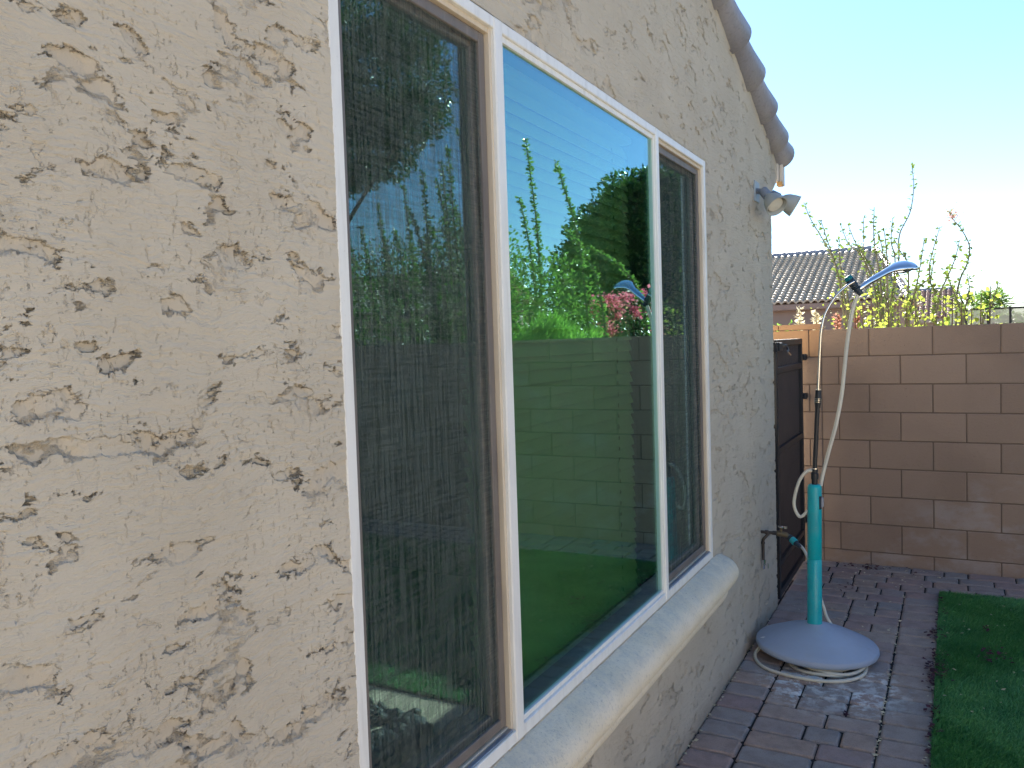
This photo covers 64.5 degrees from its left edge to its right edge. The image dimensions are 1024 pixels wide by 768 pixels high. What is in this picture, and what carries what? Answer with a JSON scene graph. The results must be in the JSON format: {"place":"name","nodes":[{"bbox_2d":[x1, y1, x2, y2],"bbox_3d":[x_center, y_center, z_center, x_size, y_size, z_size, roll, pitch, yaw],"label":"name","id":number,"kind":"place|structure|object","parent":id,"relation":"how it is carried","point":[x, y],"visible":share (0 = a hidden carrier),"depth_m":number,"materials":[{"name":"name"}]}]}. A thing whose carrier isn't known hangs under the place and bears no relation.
{"place":"outdoors","nodes":[
{"label":"outdoors","id":0,"kind":"place"},
{"bbox_2d":[772,245,921,330],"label":"neighbour house","id":1,"kind":"structure","parent":0,"point":[807,280],"depth_m":39.76,"materials":[{"name":"tile"}]},
{"bbox_2d":[675,559,1023,767],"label":"paver path","id":2,"kind":"structure","parent":0,"point":[773,740],"depth_m":3.80,"materials":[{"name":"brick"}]},
{"bbox_2d":[0,0,794,767],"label":"stucco house","id":3,"kind":"structure","parent":2,"relation":"on","point":[234,508],"depth_m":1.46,"materials":[{"name":"paint"}]},
{"bbox_2d":[327,0,712,767],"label":"window","id":4,"kind":"structure","parent":3,"relation":"in","point":[509,711],"depth_m":2.03,"materials":[{"name":"white plastic"}]},
{"bbox_2d":[443,39,640,719],"bbox_3d":[0.169,-0.045,2.613,0.060,1.784,1.217,0,3,28],"label":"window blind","id":5,"kind":"object","parent":3,"relation":"hanging from","point":[572,368],"depth_m":2.60,"materials":[{"name":"clear glass"}]},
{"bbox_2d":[761,525,789,568],"bbox_3d":[1.496,0.931,4.630,0.179,0.254,0.041,-1,3,19],"label":"garden faucet","id":6,"kind":"object","parent":3,"relation":"attached to","point":[780,533],"visible":1,"depth_m":4.63,"materials":[{"name":"grey metal"}]},
{"bbox_2d":[753,180,800,215],"bbox_3d":[1.479,-1.039,4.534,0.239,0.212,0.282,0,3,28],"label":"floodlight","id":7,"kind":"object","parent":3,"relation":"attached to","point":[776,203],"visible":1,"depth_m":4.51,"materials":[{"name":"grey paint"}]},
{"bbox_2d":[773,339,807,598],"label":"side gate","id":8,"kind":"structure","parent":3,"relation":"attached to","point":[789,357],"depth_m":5.51,"materials":[{"name":"black metal"}]},
{"bbox_2d":[754,535,867,682],"bbox_3d":[1.574,1.148,4.201,0.549,0.556,0.648,1,4,41],"label":"garden hose","id":9,"kind":"object","parent":2,"relation":"on","point":[793,540],"visible":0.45,"depth_m":3.99,"materials":[{"name":"plastic"}]},
{"bbox_2d":[756,260,918,670],"bbox_3d":[1.653,0.397,4.183,0.792,2.048,0.638,0,3,28],"label":"outdoor shower","id":10,"kind":"object","parent":2,"relation":"on","point":[813,641],"visible":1,"depth_m":4.17,"materials":[{"name":"grey plastic"}]},
{"bbox_2d":[680,565,1022,764],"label":"leaf bits","id":11,"kind":"object","parent":2,"relation":"on","point":[873,754],"visible":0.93,"depth_m":3.79,"materials":[{"name":"brown plant"}]},
{"bbox_2d":[836,562,1013,766],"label":"fallen petals","id":12,"kind":"object","parent":2,"relation":"on","point":[927,705],"visible":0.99,"depth_m":4.02,"materials":[{"name":"brown plant"}]},
{"bbox_2d":[934,603,1023,764],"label":"turf mat","id":13,"kind":"object","parent":2,"relation":"on","point":[974,708],"depth_m":3.39,"materials":[{"name":"green plastic"}]},
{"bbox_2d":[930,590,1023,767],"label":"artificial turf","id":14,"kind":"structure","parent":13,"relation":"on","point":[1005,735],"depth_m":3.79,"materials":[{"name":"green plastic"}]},
{"bbox_2d":[735,0,1023,308],"label":"sky","id":15,"kind":"structure","parent":0,"point":[864,91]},
{"bbox_2d":[910,287,960,326],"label":"neighbour house","id":16,"kind":"structure","parent":0,"point":[926,294],"depth_m":55.27,"materials":[{"name":"grey paint"}]},
{"label":"ground","id":17,"kind":"structure","parent":0,"visible":0},
{"bbox_2d":[793,306,821,330],"bbox_3d":[2.477,0.352,6.768,0.242,2.021,0.108,0,3,28],"label":"flower spike plant","id":18,"kind":"object","parent":17,"relation":"on","point":[817,315],"visible":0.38,"depth_m":6.72,"materials":[{"name":"plant"}]},
{"bbox_2d":[832,310,860,328],"bbox_3d":[2.707,0.384,6.534,0.258,1.966,0.109,0,3,28],"label":"flower spike plant","id":19,"kind":"object","parent":17,"relation":"on","point":[837,321],"visible":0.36,"depth_m":6.50,"materials":[{"name":"plant"}]},
{"bbox_2d":[801,202,919,328],"bbox_3d":[2.983,-0.103,6.864,0.932,2.892,1.197,0,3,28],"label":"ocotillo","id":20,"kind":"object","parent":17,"relation":"on","point":[874,287],"visible":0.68,"depth_m":6.80,"materials":[{"name":"plant"}]},
{"bbox_2d":[773,323,1023,578],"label":"block wall","id":21,"kind":"structure","parent":17,"relation":"on","point":[925,468],"depth_m":5.70,"materials":[{"name":"concrete"}]},
{"bbox_2d":[859,162,941,327],"bbox_3d":[3.252,-0.277,6.802,0.672,3.230,1.330,-1,3,9],"label":"ocotillo","id":22,"kind":"object","parent":17,"relation":"on","point":[893,285],"visible":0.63,"depth_m":6.89,"materials":[{"name":"plant"}]},
{"bbox_2d":[846,284,1000,328],"bbox_3d":[2.745,0.308,6.476,2.434,2.126,0.615,0,3,28],"label":"round leaf shrub","id":23,"kind":"object","parent":17,"relation":"on","point":[976,319],"visible":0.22,"depth_m":6.16,"materials":[{"name":"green plant"}]},
{"bbox_2d":[872,201,1001,325],"bbox_3d":[3.590,-0.083,6.635,0.899,2.836,1.339,-1,3,7],"label":"ocotillo","id":24,"kind":"object","parent":17,"relation":"on","point":[930,278],"visible":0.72,"depth_m":6.66,"materials":[{"name":"plant"}]},
{"bbox_2d":[958,290,993,308],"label":"distant tree","id":25,"kind":"object","parent":17,"relation":"on","point":[972,305],"visible":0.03,"depth_m":50.12,"materials":[{"name":"green plant"}]},
{"bbox_2d":[950,302,1023,324],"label":"view fence","id":26,"kind":"object","parent":17,"relation":"on","point":[1010,314],"visible":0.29,"depth_m":13.67,"materials":[{"name":"black metal"}]},
{"bbox_2d":[971,286,1016,323],"bbox_3d":[22.884,-2.777,38.706,2.084,3.940,2.194,0,3,28],"label":"distant palm","id":27,"kind":"object","parent":17,"relation":"on","point":[985,298],"visible":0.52,"depth_m":38.42,"materials":[{"name":"green plant"}]}
]}

